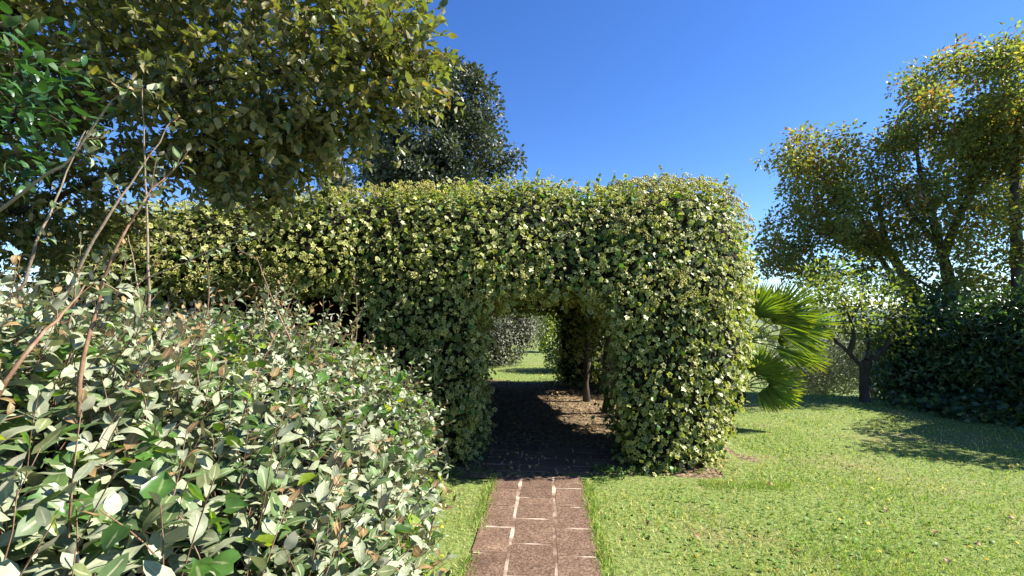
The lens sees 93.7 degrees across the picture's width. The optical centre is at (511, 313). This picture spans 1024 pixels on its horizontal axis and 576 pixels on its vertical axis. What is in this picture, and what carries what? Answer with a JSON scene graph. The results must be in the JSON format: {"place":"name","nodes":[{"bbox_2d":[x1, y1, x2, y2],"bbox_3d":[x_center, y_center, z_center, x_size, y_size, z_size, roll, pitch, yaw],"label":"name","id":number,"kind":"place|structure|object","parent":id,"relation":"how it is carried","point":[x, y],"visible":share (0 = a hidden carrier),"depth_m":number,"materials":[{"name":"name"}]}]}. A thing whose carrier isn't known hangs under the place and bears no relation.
{"place":"outdoors","nodes":[
{"label":"outdoors","id":0,"kind":"place"},
{"bbox_2d":[0,0,1023,308],"label":"sky","id":1,"kind":"structure","parent":0,"point":[590,88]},
{"bbox_2d":[464,445,618,575],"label":"garden path","id":2,"kind":"structure","parent":0,"point":[537,526],"depth_m":3.72,"materials":[{"name":"brown stone"}]},
{"bbox_2d":[363,322,1023,575],"bbox_3d":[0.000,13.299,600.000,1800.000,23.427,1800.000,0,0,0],"label":"lawn","id":3,"kind":"structure","parent":0,"point":[462,545],"depth_m":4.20,"materials":[{"name":"green plant"}]},
{"bbox_2d":[0,0,131,203],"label":"laurel tree","id":4,"kind":"object","parent":3,"relation":"on","point":[27,118],"visible":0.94,"depth_m":2.41,"materials":[{"name":"green plant"}]},
{"bbox_2d":[0,72,460,575],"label":"silver shrub","id":5,"kind":"object","parent":3,"relation":"on","point":[172,533],"visible":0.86,"depth_m":1.44,"materials":[{"name":"green plant"}]},
{"bbox_2d":[0,300,443,575],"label":"ivy vine","id":6,"kind":"object","parent":5,"relation":"attached to","point":[163,484],"visible":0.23,"depth_m":1.40,"materials":[{"name":"green plant"}]},
{"bbox_2d":[0,0,465,294],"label":"evergreen tree","id":7,"kind":"object","parent":3,"relation":"on","point":[227,167],"visible":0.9,"depth_m":3.30,"materials":[{"name":"green plant"}]},
{"bbox_2d":[313,161,359,202],"bbox_3d":[-6.975,-2.415,18.976,1.900,8.230,1.632,0,0,0],"label":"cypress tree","id":8,"kind":"object","parent":3,"relation":"on","point":[338,183],"visible":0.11,"depth_m":18.76,"materials":[{"name":"green plant"}]},
{"bbox_2d":[348,47,527,203],"bbox_3d":[-2.376,-3.144,15.134,5.061,9.693,5.198,0,0,-30],"label":"holm oak","id":9,"kind":"object","parent":3,"relation":"on","point":[436,158],"visible":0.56,"depth_m":14.22,"materials":[{"name":"green plant"}]},
{"bbox_2d":[12,281,884,347],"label":"wood","id":10,"kind":"object","parent":3,"relation":"on","point":[774,328],"visible":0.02,"depth_m":66.18,"materials":[{"name":"green plant"}]},
{"bbox_2d":[484,309,547,366],"bbox_3d":[-0.380,0.513,15.287,2.318,2.589,3.240,0,0,45],"label":"silver shrub","id":11,"kind":"object","parent":3,"relation":"on","point":[510,332],"visible":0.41,"depth_m":14.79,"materials":[{"name":"green plant"}]},
{"bbox_2d":[495,308,552,335],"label":"olive tree","id":12,"kind":"object","parent":3,"relation":"on","point":[528,318],"visible":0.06,"depth_m":29.38,"materials":[{"name":"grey plant"}]},
{"bbox_2d":[535,310,556,352],"bbox_3d":[1.500,0.666,20.027,1.130,2.109,1.589,0,0,0],"label":"yellow shrub","id":13,"kind":"object","parent":3,"relation":"on","point":[543,339],"visible":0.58,"depth_m":19.74,"materials":[{"name":"green plant"}]},
{"bbox_2d":[539,318,561,372],"bbox_3d":[1.717,0.715,13.398,2.048,2.190,2.004,0,0,0],"label":"dark shrub","id":14,"kind":"object","parent":3,"relation":"on","point":[549,356],"visible":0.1,"depth_m":13.12,"materials":[{"name":"green plant"}]},
{"bbox_2d":[430,380,759,478],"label":"soil","id":15,"kind":"structure","parent":3,"relation":"on","point":[501,431],"depth_m":6.87,"materials":[{"name":"brown soil"}]},
{"bbox_2d":[15,165,764,476],"bbox_3d":[-1.089,0.017,8.186,8.786,3.690,7.092,0,0,5],"label":"ivy arbour","id":16,"kind":"object","parent":15,"relation":"on","point":[642,291],"visible":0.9,"depth_m":5.01,"materials":[{"name":"green plant"}]},
{"bbox_2d":[437,464,466,477],"bbox_3d":[-0.586,1.546,4.694,0.307,0.158,0.208,0,0,0],"label":"weed","id":17,"kind":"object","parent":15,"relation":"on","point":[451,472],"visible":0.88,"depth_m":4.71,"materials":[{"name":"green plant"}]},
{"bbox_2d":[472,463,492,472],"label":"weed","id":18,"kind":"object","parent":15,"relation":"on","point":[474,469],"visible":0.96,"depth_m":4.83,"materials":[{"name":"green plant"}]},
{"bbox_2d":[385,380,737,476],"bbox_3d":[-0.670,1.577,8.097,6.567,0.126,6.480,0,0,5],"label":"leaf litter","id":19,"kind":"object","parent":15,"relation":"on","point":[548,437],"visible":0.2,"depth_m":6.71,"materials":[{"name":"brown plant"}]},
{"bbox_2d":[587,461,609,471],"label":"weed","id":20,"kind":"object","parent":15,"relation":"on","point":[596,467],"visible":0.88,"depth_m":4.83,"materials":[{"name":"green plant"}]},
{"bbox_2d":[590,473,617,484],"bbox_3d":[0.862,1.573,4.547,0.264,0.089,0.167,0,0,34],"label":"weed","id":21,"kind":"object","parent":15,"relation":"on","point":[604,477],"visible":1,"depth_m":4.53,"materials":[{"name":"green plant"}]},
{"bbox_2d":[592,463,634,478],"bbox_3d":[1.005,1.537,4.727,0.395,0.218,0.260,0,0,-14],"label":"weed","id":22,"kind":"object","parent":15,"relation":"on","point":[613,468],"visible":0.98,"depth_m":4.71,"materials":[{"name":"green plant"}]},
{"bbox_2d":[625,460,666,473],"bbox_3d":[1.346,1.550,4.843,0.461,0.173,0.280,0,0,0],"label":"weed","id":23,"kind":"object","parent":15,"relation":"on","point":[643,466],"visible":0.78,"depth_m":4.82,"materials":[{"name":"green plant"}]},
{"bbox_2d":[441,471,816,575],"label":"grass tufts","id":24,"kind":"object","parent":3,"relation":"on","point":[593,524],"visible":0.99,"depth_m":3.96,"materials":[{"name":"green plant"}]},
{"bbox_2d":[721,279,843,426],"bbox_3d":[3.649,0.623,7.045,1.632,2.236,1.554,0,0,0],"label":"fan palm","id":25,"kind":"object","parent":3,"relation":"on","point":[798,334],"visible":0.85,"depth_m":6.63,"materials":[{"name":"green plant"}]},
{"bbox_2d":[750,325,850,390],"bbox_3d":[9.687,2.168,16.416,5.408,3.858,3.130,0,0,-29],"label":"olive tree","id":26,"kind":"object","parent":3,"relation":"on","point":[778,344],"visible":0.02,"depth_m":16.04,"materials":[{"name":"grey plant"}]},
{"bbox_2d":[750,325,870,396],"bbox_3d":[8.793,2.163,13.501,4.135,3.832,3.170,0,0,0],"label":"olive tree","id":27,"kind":"object","parent":3,"relation":"on","point":[828,382],"visible":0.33,"depth_m":12.84,"materials":[{"name":"plant"}]},
{"bbox_2d":[598,394,1023,575],"bbox_3d":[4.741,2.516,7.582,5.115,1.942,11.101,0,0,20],"label":"clover","id":28,"kind":"object","parent":3,"relation":"on","point":[814,530],"visible":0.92,"depth_m":3.45,"materials":[{"name":"green plant"}]},
{"bbox_2d":[742,118,962,310],"bbox_3d":[7.602,-0.528,10.974,5.624,7.359,2.988,0,0,-11],"label":"field maple","id":29,"kind":"object","parent":3,"relation":"on","point":[818,225],"visible":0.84,"depth_m":10.39,"materials":[{"name":"green plant"}]},
{"bbox_2d":[818,315,893,397],"bbox_3d":[9.024,1.552,11.961,2.458,3.166,2.593,0,0,0],"label":"olive tree","id":30,"kind":"object","parent":3,"relation":"on","point":[851,363],"visible":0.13,"depth_m":12.08,"materials":[{"name":"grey plant"}]},
{"bbox_2d":[784,250,937,402],"bbox_3d":[6.106,0.367,8.666,2.832,2.798,1.938,0,0,-20],"label":"pollard tree","id":31,"kind":"object","parent":3,"relation":"on","point":[866,363],"visible":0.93,"depth_m":8.47,"materials":[{"name":"green plant"}]},
{"bbox_2d":[820,17,1023,303],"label":"field maple","id":32,"kind":"object","parent":3,"relation":"on","point":[967,131],"visible":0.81,"depth_m":9.72,"materials":[{"name":"green plant"}]},
{"bbox_2d":[862,283,1000,403],"bbox_3d":[7.953,0.673,9.154,2.980,2.546,2.269,0,0,-30],"label":"laurel shrub","id":33,"kind":"object","parent":3,"relation":"on","point":[913,371],"visible":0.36,"depth_m":8.62,"materials":[{"name":"green plant"}]},
{"bbox_2d":[884,383,1023,430],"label":"ground ivy","id":34,"kind":"object","parent":3,"relation":"on","point":[962,407],"visible":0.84,"depth_m":7.45,"materials":[{"name":"green plant"}]},
{"bbox_2d":[911,282,1023,404],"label":"laurel shrub","id":35,"kind":"object","parent":3,"relation":"on","point":[967,333],"visible":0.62,"depth_m":7.98,"materials":[{"name":"green plant"}]},
{"bbox_2d":[941,52,1023,395],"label":"field maple","id":36,"kind":"object","parent":3,"relation":"on","point":[1015,225],"visible":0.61,"depth_m":9.55,"materials":[{"name":"green plant"}]},
{"bbox_2d":[968,264,1023,409],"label":"laurel shrub","id":37,"kind":"object","parent":3,"relation":"on","point":[1012,375],"visible":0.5,"depth_m":7.59,"materials":[{"name":"green plant"}]},
{"bbox_2d":[1006,270,1023,346],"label":"laurel shrub","id":38,"kind":"object","parent":3,"relation":"on","point":[1021,319],"visible":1,"depth_m":7.26,"materials":[{"name":"green plant"}]},
{"bbox_2d":[746,306,906,323],"bbox_3d":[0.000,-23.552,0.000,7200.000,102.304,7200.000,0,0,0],"label":"hills","id":39,"kind":"structure","parent":0,"point":[838,315],"depth_m":1571.77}
]}

